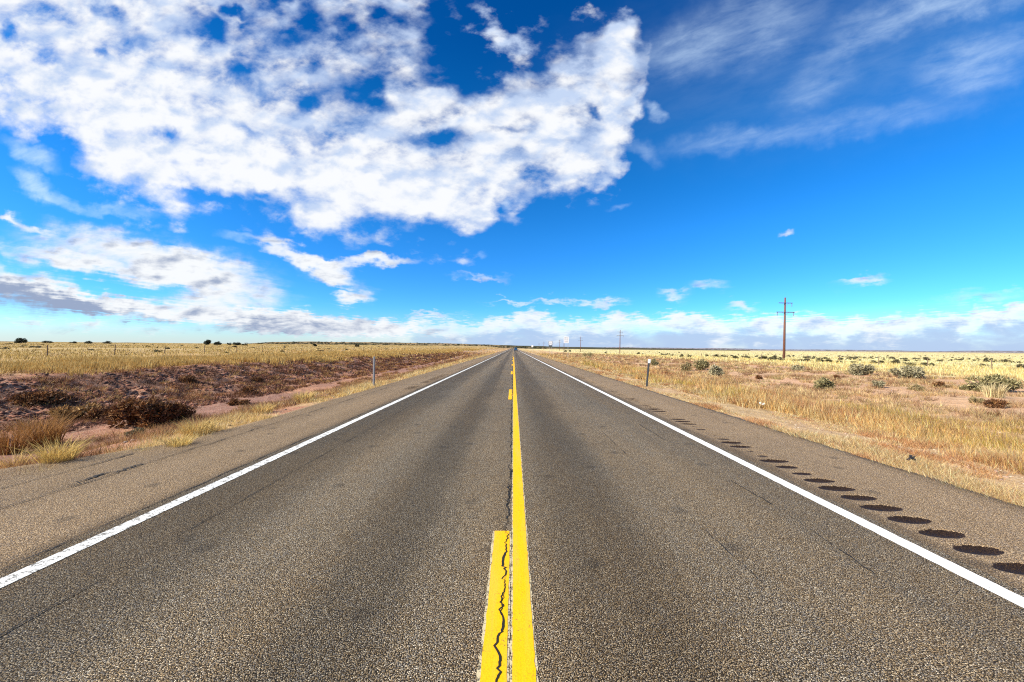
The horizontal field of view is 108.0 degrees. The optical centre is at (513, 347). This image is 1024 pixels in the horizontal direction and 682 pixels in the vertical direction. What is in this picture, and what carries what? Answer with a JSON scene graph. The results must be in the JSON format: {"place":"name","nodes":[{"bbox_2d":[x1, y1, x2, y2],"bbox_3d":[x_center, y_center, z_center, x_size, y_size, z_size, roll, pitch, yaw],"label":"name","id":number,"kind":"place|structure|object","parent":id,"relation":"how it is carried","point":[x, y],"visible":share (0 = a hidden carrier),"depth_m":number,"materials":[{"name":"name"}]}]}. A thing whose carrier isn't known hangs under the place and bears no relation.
{"place":"outdoors","nodes":[
{"label":"outdoors","id":0,"kind":"place"},
{"bbox_2d":[0,348,511,570],"bbox_3d":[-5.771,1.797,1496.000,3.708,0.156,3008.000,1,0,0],"label":"road shoulder","id":1,"kind":"object","parent":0,"point":[45,520],"visible":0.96,"depth_m":5.09},
{"bbox_2d":[2,453,133,487],"bbox_3d":[-6.191,1.704,5.105,0.066,0.001,1.809,1,0,2],"label":"shoulder crack","id":2,"kind":"object","parent":1,"relation":"on","point":[80,467],"visible":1,"depth_m":5.41,"materials":[{"name":"black asphalt"}]},
{"bbox_2d":[51,463,141,491],"bbox_3d":[-5.536,1.710,4.952,0.161,0.001,1.104,1,0,0],"label":"shoulder crack","id":3,"kind":"object","parent":1,"relation":"on","point":[102,473],"visible":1,"depth_m":5.02,"materials":[{"name":"black asphalt"}]},
{"bbox_2d":[1,388,383,507],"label":"shoulder crack","id":4,"kind":"object","parent":1,"relation":"on","point":[166,456],"visible":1,"depth_m":5.55,"materials":[{"name":"black asphalt"}]},
{"bbox_2d":[1,374,451,569],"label":"edge seam","id":5,"kind":"object","parent":1,"relation":"on","point":[154,503],"visible":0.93,"depth_m":3.96,"materials":[{"name":"black asphalt"}]},
{"bbox_2d":[249,341,562,348],"bbox_3d":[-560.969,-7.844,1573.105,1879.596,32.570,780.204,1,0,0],"label":"hills","id":6,"kind":"structure","parent":0,"point":[379,343],"depth_m":1435.68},
{"bbox_2d":[244,341,546,348],"bbox_3d":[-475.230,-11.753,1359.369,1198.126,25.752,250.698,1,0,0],"label":"distant scrub","id":7,"kind":"object","parent":6,"relation":"on","point":[354,343],"visible":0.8,"depth_m":1361.05,"materials":[{"name":"green plant"}]},
{"bbox_2d":[0,348,1023,681],"bbox_3d":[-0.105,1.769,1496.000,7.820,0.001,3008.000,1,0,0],"label":"road","id":8,"kind":"structure","parent":0,"point":[346,554],"depth_m":2.91,"materials":[{"name":"grey asphalt"}]},
{"bbox_2d":[0,387,442,635],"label":"lane seam","id":9,"kind":"object","parent":8,"relation":"on","point":[143,554],"visible":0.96,"depth_m":2.71,"materials":[{"name":"black asphalt"}]},
{"bbox_2d":[0,350,507,587],"bbox_3d":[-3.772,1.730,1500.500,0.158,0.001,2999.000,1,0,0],"label":"edge line","id":10,"kind":"object","parent":8,"relation":"on","point":[28,570],"visible":0.95,"depth_m":3.88,"materials":[{"name":"white paint"}]},
{"bbox_2d":[476,531,510,681],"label":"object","id":11,"kind":"object","parent":8,"relation":"on","point":[478,674],"visible":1,"depth_m":2.43,"materials":[{"name":"paint"}]},
{"bbox_2d":[480,531,509,681],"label":"road marking","id":12,"kind":"object","parent":11,"relation":"on","point":[489,664],"visible":1,"depth_m":2.44,"materials":[{"name":"yellow paint"}]},
{"bbox_2d":[493,368,512,681],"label":"road crack","id":13,"kind":"object","parent":8,"relation":"on","point":[497,650],"visible":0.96,"depth_m":2.82,"materials":[{"name":"black asphalt"}]},
{"bbox_2d":[508,389,512,398],"bbox_3d":[-0.106,1.765,14.255,0.150,0.001,3.050,1,0,0],"label":"road marking","id":14,"kind":"object","parent":8,"relation":"on","point":[510,393],"visible":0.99,"depth_m":14.38,"materials":[{"name":"yellow paint"}]},
{"bbox_2d":[509,357,538,681],"bbox_3d":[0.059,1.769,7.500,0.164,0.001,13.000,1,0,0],"label":"solid yellow line","id":15,"kind":"object","parent":8,"relation":"on","point":[535,659],"visible":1,"depth_m":2.78,"materials":[{"name":"paint"}]},
{"bbox_2d":[603,432,776,596],"bbox_3d":[1.884,1.781,5.318,0.036,0.001,5.436,1,0,0],"label":"lane seam","id":16,"kind":"object","parent":8,"relation":"on","point":[695,520],"visible":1,"depth_m":3.40,"materials":[{"name":"grey asphalt"}]},
{"bbox_2d":[524,353,1023,607],"bbox_3d":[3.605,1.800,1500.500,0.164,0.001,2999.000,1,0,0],"label":"edge line","id":17,"kind":"object","parent":8,"relation":"on","point":[999,590],"visible":0.91,"depth_m":3.71,"materials":[{"name":"white paint"}]},
{"bbox_2d":[639,424,1017,669],"bbox_3d":[2.937,1.791,6.799,0.170,0.001,10.602,1,0,1],"label":"lane seam","id":18,"kind":"object","parent":8,"relation":"on","point":[813,531],"visible":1,"depth_m":3.45,"materials":[{"name":"grey asphalt"}]},
{"bbox_2d":[0,341,1023,506],"bbox_3d":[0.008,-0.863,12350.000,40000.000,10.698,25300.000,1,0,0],"label":"ground","id":19,"kind":"structure","parent":0,"point":[959,400],"depth_m":19.23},
{"bbox_2d":[14,338,27,342],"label":"juniper tree","id":20,"kind":"object","parent":19,"relation":"on","point":[20,340],"visible":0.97,"depth_m":299.75,"materials":[{"name":"green plant"}]},
{"bbox_2d":[0,423,47,454],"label":"grass clump","id":21,"kind":"object","parent":19,"relation":"on","point":[6,443],"visible":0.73,"depth_m":9.62,"materials":[{"name":"brown plant"}]},
{"bbox_2d":[0,442,50,468],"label":"grass clump","id":22,"kind":"object","parent":19,"relation":"on","point":[20,459],"visible":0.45,"depth_m":5.95,"materials":[{"name":"beige plant"}]},
{"bbox_2d":[7,388,74,405],"bbox_3d":[-19.340,2.014,15.290,1.896,0.710,1.678,1,0,0],"label":"dry bush","id":23,"kind":"object","parent":19,"relation":"on","point":[52,396],"visible":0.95,"depth_m":15.03,"materials":[{"name":"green plant"}]},
{"bbox_2d":[2,410,80,447],"bbox_3d":[-13.267,2.289,10.500,1.790,1.066,1.723,1,0,35],"label":"grass clump","id":24,"kind":"object","parent":19,"relation":"on","point":[49,432],"visible":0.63,"depth_m":10.48,"materials":[{"name":"brown plant"}]},
{"bbox_2d":[3,433,100,463],"bbox_3d":[-6.952,1.569,5.628,1.062,0.474,1.042,1,0,0],"label":"grass clump","id":25,"kind":"object","parent":19,"relation":"on","point":[70,452],"visible":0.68,"depth_m":5.60,"materials":[{"name":"beige plant"}]},
{"bbox_2d":[43,402,103,422],"bbox_3d":[-16.568,2.441,13.937,1.808,0.760,1.508,1,0,0],"label":"dry bush","id":26,"kind":"object","parent":19,"relation":"on","point":[86,408],"visible":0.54,"depth_m":13.78,"materials":[{"name":"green plant"}]},
{"bbox_2d":[82,404,110,420],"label":"dry bush","id":27,"kind":"object","parent":19,"relation":"on","point":[93,413],"visible":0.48,"depth_m":13.76,"materials":[{"name":"brown plant"}]},
{"bbox_2d":[124,427,145,436],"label":"dry bush","id":28,"kind":"object","parent":19,"relation":"on","point":[131,431],"visible":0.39,"depth_m":11.15,"materials":[{"name":"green plant"}]},
{"bbox_2d":[104,394,186,428],"bbox_3d":[-12.860,2.244,13.183,2.265,1.221,1.912,1,0,0],"label":"dry bush","id":29,"kind":"object","parent":19,"relation":"on","point":[139,413],"visible":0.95,"depth_m":12.71,"materials":[{"name":"brown plant"}]},
{"bbox_2d":[154,433,197,446],"bbox_3d":[-5.879,1.651,6.596,0.714,0.277,0.635,1,0,0],"label":"grass clump","id":30,"kind":"object","parent":19,"relation":"on","point":[185,440],"visible":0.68,"depth_m":6.55,"materials":[{"name":"beige plant"}]},
{"bbox_2d":[169,402,198,422],"bbox_3d":[-12.416,2.413,13.797,0.983,0.824,1.016,1,0,37],"label":"dry bush","id":31,"kind":"object","parent":19,"relation":"on","point":[187,410],"visible":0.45,"depth_m":13.80,"materials":[{"name":"brown plant"}]},
{"bbox_2d":[178,375,197,383],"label":"dry bush","id":32,"kind":"object","parent":19,"relation":"on","point":[189,378],"visible":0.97,"depth_m":22.69,"materials":[{"name":"brown plant"}]},
{"bbox_2d":[164,413,225,436],"bbox_3d":[-6.373,1.580,7.523,1.072,0.411,1.080,1,0,0],"label":"grass clump","id":33,"kind":"object","parent":19,"relation":"on","point":[206,427],"visible":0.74,"depth_m":7.44,"materials":[{"name":"beige plant"}]},
{"bbox_2d":[204,340,211,344],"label":"juniper tree","id":34,"kind":"object","parent":19,"relation":"on","point":[206,342],"visible":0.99,"depth_m":299.31,"materials":[{"name":"green plant"}]},
{"bbox_2d":[226,397,250,405],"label":"dry bush","id":35,"kind":"object","parent":19,"relation":"on","point":[234,401],"visible":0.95,"depth_m":17.82,"materials":[{"name":"brown plant"}]},
{"bbox_2d":[27,344,457,355],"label":"wire fence","id":36,"kind":"object","parent":19,"relation":"on","point":[47,350],"visible":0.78,"depth_m":51.54,"materials":[{"name":"grey metal"}]},
{"bbox_2d":[238,385,258,393],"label":"dry bush","id":37,"kind":"object","parent":19,"relation":"on","point":[249,389],"visible":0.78,"depth_m":21.83,"materials":[{"name":"brown plant"}]},
{"bbox_2d":[250,376,264,381],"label":"dry bush","id":38,"kind":"object","parent":19,"relation":"on","point":[257,378],"visible":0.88,"depth_m":26.60,"materials":[{"name":"brown plant"}]},
{"bbox_2d":[242,401,278,414],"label":"grass clump","id":39,"kind":"object","parent":19,"relation":"on","point":[268,408],"visible":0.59,"depth_m":10.03,"materials":[{"name":"beige plant"}]},
{"bbox_2d":[284,390,320,402],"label":"grass clump","id":40,"kind":"object","parent":19,"relation":"on","point":[299,397],"visible":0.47,"depth_m":12.26,"materials":[{"name":"beige plant"}]},
{"bbox_2d":[373,357,374,384],"bbox_3d":[-6.318,1.226,16.841,0.095,1.660,0.048,1,0,-3],"label":"marker post","id":41,"kind":"object","parent":19,"relation":"on","point":[374,370],"visible":0.7,"depth_m":16.82,"materials":[{"name":"grey metal"}]},
{"bbox_2d":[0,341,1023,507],"bbox_3d":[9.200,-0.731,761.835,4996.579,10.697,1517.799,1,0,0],"label":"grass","id":42,"kind":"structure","parent":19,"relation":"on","point":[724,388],"depth_m":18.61,"materials":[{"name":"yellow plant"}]},
{"bbox_2d":[0,352,1023,496],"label":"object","id":43,"kind":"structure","parent":19,"relation":"on","point":[14,382],"depth_m":18.53,"materials":[{"name":"brown plant"}]},
{"bbox_2d":[564,337,568,342],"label":"road sign","id":44,"kind":"object","parent":19,"relation":"on","point":[566,339],"visible":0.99,"depth_m":69.99,"materials":[{"name":"metal"}]},
{"bbox_2d":[646,359,650,386],"bbox_3d":[6.484,1.365,17.953,0.124,1.660,0.044,5,0,0],"label":"marker post","id":45,"kind":"object","parent":19,"relation":"on","point":[649,360],"visible":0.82,"depth_m":17.94,"materials":[{"name":"metal"}]},
{"bbox_2d":[650,358,658,365],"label":"desert shrub","id":46,"kind":"object","parent":19,"relation":"on","point":[653,362],"visible":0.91,"depth_m":45.68,"materials":[{"name":"green plant"}]},
{"bbox_2d":[680,361,691,370],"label":"desert shrub","id":47,"kind":"object","parent":19,"relation":"on","point":[685,366],"visible":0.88,"depth_m":35.75,"materials":[{"name":"green plant"}]},
{"bbox_2d":[692,359,709,370],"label":"desert shrub","id":48,"kind":"object","parent":19,"relation":"on","point":[701,364],"visible":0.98,"depth_m":35.80,"materials":[{"name":"green plant"}]},
{"bbox_2d":[708,364,724,375],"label":"desert shrub","id":49,"kind":"object","parent":19,"relation":"on","point":[715,370],"visible":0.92,"depth_m":29.87,"materials":[{"name":"green plant"}]},
{"bbox_2d":[777,297,794,358],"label":"utility pole","id":50,"kind":"object","parent":19,"relation":"on","point":[784,332],"visible":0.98,"depth_m":86.82,"materials":[{"name":"red wood"}]},
{"bbox_2d":[790,365,804,370],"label":"desert shrub","id":51,"kind":"object","parent":19,"relation":"on","point":[797,367],"visible":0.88,"depth_m":36.06,"materials":[{"name":"green plant"}]},
{"bbox_2d":[586,351,1014,368],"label":"wire fence","id":52,"kind":"object","parent":19,"relation":"on","point":[846,357],"visible":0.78,"depth_m":53.10,"materials":[{"name":"grey metal"}]},
{"bbox_2d":[812,377,835,388],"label":"desert shrub","id":53,"kind":"object","parent":19,"relation":"on","point":[821,382],"visible":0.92,"depth_m":19.39,"materials":[{"name":"green plant"}]},
{"bbox_2d":[847,362,875,374],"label":"desert shrub","id":54,"kind":"object","parent":19,"relation":"on","point":[859,369],"visible":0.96,"depth_m":29.34,"materials":[{"name":"green plant"}]},
{"bbox_2d":[871,380,885,387],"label":"desert shrub","id":55,"kind":"object","parent":19,"relation":"on","point":[879,384],"visible":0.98,"depth_m":20.06,"materials":[{"name":"green plant"}]},
{"bbox_2d":[888,365,926,378],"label":"desert shrub","id":56,"kind":"object","parent":19,"relation":"on","point":[911,371],"visible":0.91,"depth_m":25.82,"materials":[{"name":"green plant"}]},
{"bbox_2d":[906,455,915,460],"bbox_3d":[6.456,1.785,6.042,0.126,0.090,0.061,1,0,12],"label":"rubber scrap","id":57,"kind":"object","parent":19,"relation":"on","point":[911,457],"visible":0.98,"depth_m":6.03,"materials":[{"name":"black rubber"}]},
{"bbox_2d":[907,383,924,390],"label":"desert shrub","id":58,"kind":"object","parent":19,"relation":"on","point":[919,387],"visible":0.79,"depth_m":19.31,"materials":[{"name":"beige plant"}]},
{"bbox_2d":[932,381,946,386],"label":"desert shrub","id":59,"kind":"object","parent":19,"relation":"on","point":[940,384],"visible":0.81,"depth_m":20.44,"materials":[{"name":"brown plant"}]},
{"bbox_2d":[968,395,985,402],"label":"desert shrub","id":60,"kind":"object","parent":19,"relation":"on","point":[973,399],"visible":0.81,"depth_m":14.81,"materials":[{"name":"beige plant"}]},
{"bbox_2d":[958,374,1023,392],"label":"desert shrub","id":61,"kind":"object","parent":19,"relation":"on","point":[1012,382],"visible":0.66,"depth_m":18.51,"materials":[{"name":"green plant"}]},
{"bbox_2d":[976,381,1010,397],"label":"grass clump","id":62,"kind":"object","parent":19,"relation":"on","point":[995,393],"visible":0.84,"depth_m":16.18,"materials":[{"name":"beige plant"}]},
{"bbox_2d":[987,412,1000,416],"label":"desert shrub","id":63,"kind":"object","parent":19,"relation":"on","point":[997,414],"visible":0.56,"depth_m":12.08,"materials":[{"name":"brown plant"}]},
{"bbox_2d":[983,398,1011,407],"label":"desert shrub","id":64,"kind":"object","parent":19,"relation":"on","point":[997,403],"visible":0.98,"depth_m":13.67,"materials":[{"name":"brown plant"}]},
{"bbox_2d":[0,0,1023,350],"label":"sky","id":65,"kind":"structure","parent":0,"point":[654,173],"materials":[{"name":"blue"}]},
{"bbox_2d":[480,344,749,350],"bbox_3d":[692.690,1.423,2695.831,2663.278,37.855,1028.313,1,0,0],"label":"hills","id":66,"kind":"structure","parent":0,"point":[618,348],"depth_m":2507.14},
{"bbox_2d":[518,349,1023,591],"bbox_3d":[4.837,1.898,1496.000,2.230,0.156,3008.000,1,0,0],"label":"road shoulder","id":67,"kind":"object","parent":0,"point":[979,531],"visible":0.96,"depth_m":4.86},
{"bbox_2d":[604,347,1023,352],"bbox_3d":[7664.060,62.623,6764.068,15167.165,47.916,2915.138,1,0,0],"label":"hills","id":68,"kind":"structure","parent":0,"point":[834,350],"depth_m":6174.23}
]}

